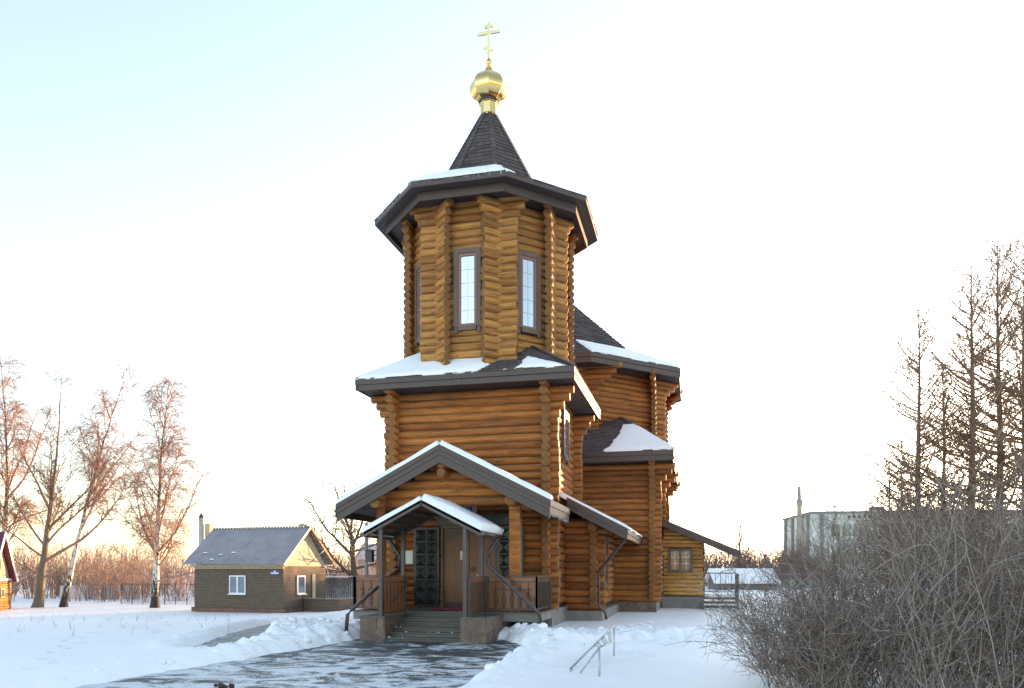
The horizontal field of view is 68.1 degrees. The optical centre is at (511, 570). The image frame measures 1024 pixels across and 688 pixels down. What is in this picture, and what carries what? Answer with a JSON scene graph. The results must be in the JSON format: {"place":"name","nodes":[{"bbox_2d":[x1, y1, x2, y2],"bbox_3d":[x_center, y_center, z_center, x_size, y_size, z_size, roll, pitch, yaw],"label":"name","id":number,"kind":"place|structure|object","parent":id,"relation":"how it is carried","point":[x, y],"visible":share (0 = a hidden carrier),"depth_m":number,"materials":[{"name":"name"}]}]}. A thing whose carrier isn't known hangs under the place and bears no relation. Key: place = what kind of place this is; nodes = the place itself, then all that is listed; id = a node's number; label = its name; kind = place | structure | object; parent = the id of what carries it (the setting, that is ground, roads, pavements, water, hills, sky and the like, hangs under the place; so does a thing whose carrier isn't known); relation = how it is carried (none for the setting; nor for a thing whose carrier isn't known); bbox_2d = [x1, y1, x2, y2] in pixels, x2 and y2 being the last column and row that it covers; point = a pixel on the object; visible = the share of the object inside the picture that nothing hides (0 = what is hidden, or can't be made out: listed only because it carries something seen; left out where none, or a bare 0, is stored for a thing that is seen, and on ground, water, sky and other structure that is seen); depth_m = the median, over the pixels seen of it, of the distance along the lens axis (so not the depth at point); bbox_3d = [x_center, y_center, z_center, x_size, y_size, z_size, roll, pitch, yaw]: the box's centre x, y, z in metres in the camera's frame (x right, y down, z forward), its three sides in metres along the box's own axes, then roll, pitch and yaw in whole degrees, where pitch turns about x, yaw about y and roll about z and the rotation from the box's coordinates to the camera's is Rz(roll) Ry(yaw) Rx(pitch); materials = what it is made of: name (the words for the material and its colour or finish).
{"place":"outdoors","nodes":[
{"label":"outdoors","id":0,"kind":"place"},
{"bbox_2d":[194,624,270,646],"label":"paved path","id":1,"kind":"structure","parent":0,"point":[246,633],"depth_m":19.66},
{"bbox_2d":[75,639,520,687],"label":"driveway","id":2,"kind":"structure","parent":0,"point":[356,663],"depth_m":13.03,"materials":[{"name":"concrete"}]},
{"bbox_2d":[214,683,233,687],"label":"earth clod","id":3,"kind":"object","parent":2,"relation":"on","point":[220,685],"visible":1,"depth_m":10.79,"materials":[{"name":"brown soil"}]},
{"bbox_2d":[0,571,1020,687],"bbox_3d":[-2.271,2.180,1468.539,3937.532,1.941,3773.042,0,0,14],"label":"snow ground","id":4,"kind":"structure","parent":0,"point":[44,653],"depth_m":15.32,"materials":[{"name":"white snow"}]},
{"bbox_2d":[0,532,17,609],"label":"log cabin","id":5,"kind":"object","parent":4,"relation":"on","point":[8,574],"visible":0.97,"depth_m":49.06,"materials":[{"name":"brown wood"}]},
{"bbox_2d":[1,588,4,597],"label":"window","id":6,"kind":"structure","parent":5,"relation":"in","point":[2,589],"depth_m":48.54,"materials":[{"name":"white wood"}]},
{"bbox_2d":[0,349,83,554],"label":"birch tree","id":7,"kind":"object","parent":4,"relation":"on","point":[17,519],"visible":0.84,"depth_m":53.99,"materials":[{"name":"brown plant"}]},
{"bbox_2d":[0,359,133,607],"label":"bare tree","id":8,"kind":"object","parent":4,"relation":"on","point":[49,523],"visible":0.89,"depth_m":51.90,"materials":[{"name":"brown plant"}]},
{"bbox_2d":[38,356,155,606],"bbox_3d":[-28.285,-5.874,52.814,6.051,17.241,6.490,0,0,23],"label":"birch tree","id":9,"kind":"object","parent":4,"relation":"on","point":[95,500],"visible":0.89,"depth_m":52.23,"materials":[{"name":"brown plant"}]},
{"bbox_2d":[60,586,140,598],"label":"panel fence","id":10,"kind":"object","parent":4,"relation":"on","point":[73,592],"visible":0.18,"depth_m":66.74,"materials":[{"name":"metal"}]},
{"bbox_2d":[3,612,237,634],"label":"dry grass","id":11,"kind":"structure","parent":4,"relation":"on","point":[112,620],"depth_m":25.35,"materials":[{"name":"brown plant"}]},
{"bbox_2d":[90,366,221,607],"bbox_3d":[-24.201,-5.518,51.468,10.292,16.482,6.784,0,0,14],"label":"birch tree","id":12,"kind":"object","parent":4,"relation":"on","point":[155,541],"visible":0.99,"depth_m":51.49,"materials":[{"name":"brown plant"}]},
{"bbox_2d":[121,583,194,604],"bbox_3d":[-24.450,1.945,56.000,10.157,1.950,0.059,0,0,11],"label":"fence","id":13,"kind":"object","parent":4,"relation":"on","point":[175,591],"visible":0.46,"depth_m":56.31,"materials":[{"name":"metal"}]},
{"bbox_2d":[9,530,343,601],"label":"brushwood","id":14,"kind":"object","parent":4,"relation":"on","point":[105,579],"visible":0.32,"depth_m":67.28,"materials":[{"name":"brown plant"}]},
{"bbox_2d":[183,513,352,612],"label":"brick house","id":15,"kind":"structure","parent":4,"relation":"on","point":[258,570],"depth_m":46.44,"materials":[{"name":"brown brick"}]},
{"bbox_2d":[227,575,245,594],"bbox_3d":[-16.675,0.895,45.928,1.280,1.170,0.150,0,0,18],"label":"window","id":16,"kind":"structure","parent":15,"relation":"in","point":[237,583],"depth_m":45.94,"materials":[{"name":"white plastic"}]},
{"bbox_2d":[297,576,306,594],"bbox_3d":[-12.950,0.915,46.660,0.150,1.170,0.950,0,0,18],"label":"window","id":17,"kind":"structure","parent":15,"relation":"in","point":[300,579],"depth_m":46.61,"materials":[{"name":"white plastic"}]},
{"bbox_2d":[312,574,319,597],"bbox_3d":[-12.502,1.275,48.252,0.070,2.050,0.850,0,0,18],"label":"door","id":18,"kind":"structure","parent":15,"relation":"in","point":[315,577],"depth_m":48.24,"materials":[{"name":"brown wood"}]},
{"bbox_2d":[300,488,333,550],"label":"bare tree","id":19,"kind":"object","parent":4,"relation":"on","point":[314,522],"visible":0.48,"depth_m":70.04,"materials":[{"name":"brown plant"}]},
{"bbox_2d":[288,471,375,575],"bbox_3d":[-11.323,-2.195,53.351,8.822,9.819,4.994,0,0,14],"label":"oak tree","id":20,"kind":"object","parent":4,"relation":"on","point":[346,524],"visible":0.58,"depth_m":53.36,"materials":[{"name":"brown plant"}]},
{"bbox_2d":[325,576,352,597],"bbox_3d":[-10.600,1.535,52.750,6.185,2.330,0.505,0,0,-14],"label":"board fence","id":21,"kind":"object","parent":4,"relation":"on","point":[341,587],"visible":0.27,"depth_m":52.41,"materials":[{"name":"grey wood"}]},
{"bbox_2d":[361,523,367,574],"bbox_3d":[-5.881,0.100,30.197,0.308,4.000,0.146,0,0,-2],"label":"lamp pole","id":22,"kind":"object","parent":4,"relation":"on","point":[366,548],"visible":0.29,"depth_m":30.14,"materials":[{"name":"grey metal"}]},
{"bbox_2d":[356,544,375,574],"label":"house","id":23,"kind":"structure","parent":4,"relation":"on","point":[360,560],"depth_m":150.51,"materials":[{"name":"white"}]},
{"bbox_2d":[13,537,782,587],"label":"tree belt","id":24,"kind":"object","parent":4,"relation":"on","point":[175,566],"visible":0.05,"depth_m":146.52,"materials":[{"name":"brown plant"}]},
{"bbox_2d":[358,612,502,642],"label":"stone stairs","id":25,"kind":"structure","parent":4,"relation":"on","point":[439,627],"depth_m":18.20,"materials":[{"name":"grey stone"}]},
{"bbox_2d":[353,575,414,613],"bbox_3d":[-3.441,0.615,19.953,1.309,0.959,3.622,0,0,-27],"label":"porch railing","id":26,"kind":"object","parent":25,"relation":"on","point":[394,593],"visible":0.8,"depth_m":19.46,"materials":[{"name":"paint"}]},
{"bbox_2d":[468,575,551,616],"bbox_3d":[0.119,0.615,19.086,3.598,0.959,1.112,0,0,-43],"label":"porch railing","id":27,"kind":"object","parent":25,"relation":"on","point":[536,592],"visible":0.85,"depth_m":18.98,"materials":[{"name":"paint"}]},
{"bbox_2d":[335,22,740,628],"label":"log church","id":28,"kind":"structure","parent":4,"relation":"on","point":[520,398],"depth_m":21.75,"materials":[{"name":"brown wood"}]},
{"bbox_2d":[365,550,375,561],"bbox_3d":[-3.714,-0.383,20.010,0.335,0.325,0.240,0,0,14],"label":"lantern","id":29,"kind":"object","parent":28,"relation":"attached to","point":[369,555],"visible":1,"depth_m":19.95,"materials":[{"name":"metal"}]},
{"bbox_2d":[406,550,413,563],"bbox_3d":[-3.017,-0.380,21.961,0.340,0.420,0.040,0,0,14],"label":"framed notice","id":30,"kind":"object","parent":28,"relation":"attached to","point":[409,556],"visible":0.59,"depth_m":21.94,"materials":[{"name":"white paper"}]},
{"bbox_2d":[415,263,421,346],"bbox_3d":[-2.672,-7.920,22.479,0.150,2.380,0.800,0,0,-32],"label":"window","id":31,"kind":"structure","parent":28,"relation":"in","point":[418,286],"depth_m":22.65,"materials":[{"name":"brown glass"}]},
{"bbox_2d":[414,527,439,605],"bbox_3d":[-2.468,-0.103,21.721,0.760,2.255,0.171,0,0,13],"label":"outer door","id":32,"kind":"structure","parent":28,"relation":"in","point":[426,540],"depth_m":21.72,"materials":[{"name":"black metal"}]},
{"bbox_2d":[344,494,542,631],"bbox_3d":[-1.583,-0.114,18.660,4.758,3.403,1.951,0,0,14],"label":"entrance canopy","id":33,"kind":"object","parent":28,"relation":"attached to","point":[403,520],"visible":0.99,"depth_m":18.16,"materials":[{"name":"paint"}]},
{"bbox_2d":[430,607,462,610],"bbox_3d":[-1.463,1.028,20.251,1.100,0.028,1.500,0,0,14],"label":"carpet","id":34,"kind":"object","parent":28,"relation":"on","point":[453,608],"visible":0.68,"depth_m":20.18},
{"bbox_2d":[444,529,469,606],"bbox_3d":[-1.595,-0.075,21.722,0.778,2.240,0.102,0,0,13],"label":"entrance door","id":35,"kind":"structure","parent":28,"relation":"in","point":[453,538],"depth_m":21.73,"materials":[{"name":"wood"}]},
{"bbox_2d":[453,246,481,333],"bbox_3d":[-1.257,-7.920,21.451,0.800,2.380,0.150,0,0,13],"label":"window","id":36,"kind":"structure","parent":28,"relation":"in","point":[467,287],"depth_m":21.45,"materials":[{"name":"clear glass"}]},
{"bbox_2d":[462,506,476,513],"bbox_3d":[-1.199,-1.710,21.478,0.420,0.420,0.070,0,0,14],"label":"icon board","id":37,"kind":"object","parent":28,"relation":"attached to","point":[472,509],"visible":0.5,"depth_m":21.44,"materials":[{"name":"blue wood"}]},
{"bbox_2d":[469,531,494,606],"bbox_3d":[-0.833,-0.075,21.539,0.778,2.240,0.102,0,0,13],"label":"entrance door","id":38,"kind":"structure","parent":28,"relation":"in","point":[474,538],"depth_m":21.55,"materials":[{"name":"wood"}]},
{"bbox_2d":[497,526,523,577],"bbox_3d":[-0.056,-0.103,21.142,0.760,2.255,0.171,0,0,13],"label":"outer door","id":39,"kind":"structure","parent":28,"relation":"in","point":[503,544],"depth_m":21.16,"materials":[{"name":"metal"}]},
{"bbox_2d":[517,249,540,337],"bbox_3d":[0.470,-7.920,21.724,0.800,2.380,0.150,0,0,-32],"label":"window","id":40,"kind":"structure","parent":28,"relation":"in","point":[529,265],"depth_m":21.73,"materials":[{"name":"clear glass"}]},
{"bbox_2d":[560,409,568,464],"bbox_3d":[1.632,-4.095,23.313,0.150,1.570,0.960,0,0,13],"label":"window","id":41,"kind":"structure","parent":28,"relation":"in","point":[565,416],"depth_m":23.17,"materials":[{"name":"brown glass"}]},
{"bbox_2d":[604,538,608,588],"bbox_3d":[3.048,-0.205,24.927,0.150,1.690,1.260,0,0,13],"label":"window","id":42,"kind":"structure","parent":28,"relation":"in","point":[606,582],"depth_m":25.40,"materials":[{"name":"brown glass"}]},
{"bbox_2d":[668,548,691,573],"bbox_3d":[6.925,-0.380,31.159,0.970,1.030,0.150,0,0,13],"label":"window","id":43,"kind":"structure","parent":28,"relation":"in","point":[689,549],"depth_m":31.13,"materials":[{"name":"brown"}]},
{"bbox_2d":[570,625,614,676],"bbox_3d":[1.341,1.357,12.393,0.539,0.747,2.743,0,0,14],"label":"handrail","id":44,"kind":"object","parent":4,"relation":"on","point":[598,648],"visible":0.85,"depth_m":12.22,"materials":[{"name":"metal"}]},
{"bbox_2d":[715,494,760,567],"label":"bare tree","id":45,"kind":"object","parent":4,"relation":"on","point":[738,536],"visible":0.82,"depth_m":71.89,"materials":[{"name":"brown plant"}]},
{"bbox_2d":[705,568,780,589],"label":"shed","id":46,"kind":"structure","parent":4,"relation":"on","point":[710,578],"depth_m":60.58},
{"bbox_2d":[740,584,752,589],"bbox_3d":[18.598,1.650,59.974,1.000,1.100,0.048,0,0,4],"label":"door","id":47,"kind":"structure","parent":46,"relation":"in","point":[742,584],"depth_m":59.96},
{"bbox_2d":[704,533,845,585],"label":"brushwood","id":48,"kind":"object","parent":4,"relation":"on","point":[715,558],"visible":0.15,"depth_m":72.92,"materials":[{"name":"brown plant"}]},
{"bbox_2d":[759,566,827,587],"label":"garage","id":49,"kind":"structure","parent":4,"relation":"on","point":[785,572],"depth_m":68.26,"materials":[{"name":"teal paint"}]},
{"bbox_2d":[795,486,802,552],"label":"concrete pole","id":50,"kind":"object","parent":4,"relation":"on","point":[799,519],"visible":0.57,"depth_m":87.38,"materials":[{"name":"grey concrete"}]},
{"bbox_2d":[664,438,1023,687],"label":"shrub hedge","id":51,"kind":"object","parent":4,"relation":"on","point":[932,632],"visible":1,"depth_m":8.66,"materials":[{"name":"grey plant"}]},
{"bbox_2d":[857,446,930,571],"bbox_3d":[21.392,-2.605,42.793,4.205,9.021,4.788,0,0,14],"label":"larch tree","id":52,"kind":"object","parent":4,"relation":"on","point":[890,480],"visible":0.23,"depth_m":42.79,"materials":[{"name":"brown plant"}]},
{"bbox_2d":[852,435,946,596],"bbox_3d":[22.203,-2.999,43.771,5.043,9.808,5.020,0,0,14],"label":"larch tree","id":53,"kind":"object","parent":4,"relation":"on","point":[900,448],"visible":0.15,"depth_m":43.80,"materials":[{"name":"brown plant"}]},
{"bbox_2d":[782,499,1018,582],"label":"building","id":54,"kind":"structure","parent":4,"relation":"on","point":[792,520],"depth_m":94.81,"materials":[{"name":"grey concrete"}]},
{"bbox_2d":[828,522,864,537],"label":"window","id":55,"kind":"structure","parent":54,"relation":"in","point":[842,525],"depth_m":94.52,"materials":[{"name":"grey glass"}]},
{"bbox_2d":[828,550,864,565],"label":"window","id":56,"kind":"structure","parent":54,"relation":"in","point":[829,550],"depth_m":94.52,"materials":[{"name":"grey glass"}]},
{"bbox_2d":[854,303,1017,581],"bbox_3d":[22.684,-6.421,41.397,7.568,16.651,10.070,0,0,14],"label":"larch tree","id":57,"kind":"object","parent":4,"relation":"on","point":[918,434],"visible":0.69,"depth_m":41.79,"materials":[{"name":"brown plant"}]},
{"bbox_2d":[872,356,1009,593],"bbox_3d":[24.781,-5.229,43.763,7.096,14.268,7.739,0,0,45],"label":"larch tree","id":58,"kind":"object","parent":4,"relation":"on","point":[940,408],"visible":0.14,"depth_m":43.12,"materials":[{"name":"brown plant"}]},
{"bbox_2d":[873,257,1023,579],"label":"larch tree","id":59,"kind":"object","parent":4,"relation":"on","point":[973,414],"visible":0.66,"depth_m":40.72,"materials":[{"name":"brown plant"}]},
{"bbox_2d":[907,233,1023,585],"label":"larch tree","id":60,"kind":"object","parent":4,"relation":"on","point":[1000,293],"visible":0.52,"depth_m":41.66,"materials":[{"name":"brown plant"}]},
{"bbox_2d":[907,227,1023,553],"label":"larch tree","id":61,"kind":"object","parent":4,"relation":"on","point":[1017,357],"visible":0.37,"depth_m":42.16,"materials":[{"name":"brown plant"}]},
{"bbox_2d":[0,0,1023,570],"label":"sky","id":62,"kind":"structure","parent":0,"point":[196,189],"materials":[{"name":"white"}]}
]}

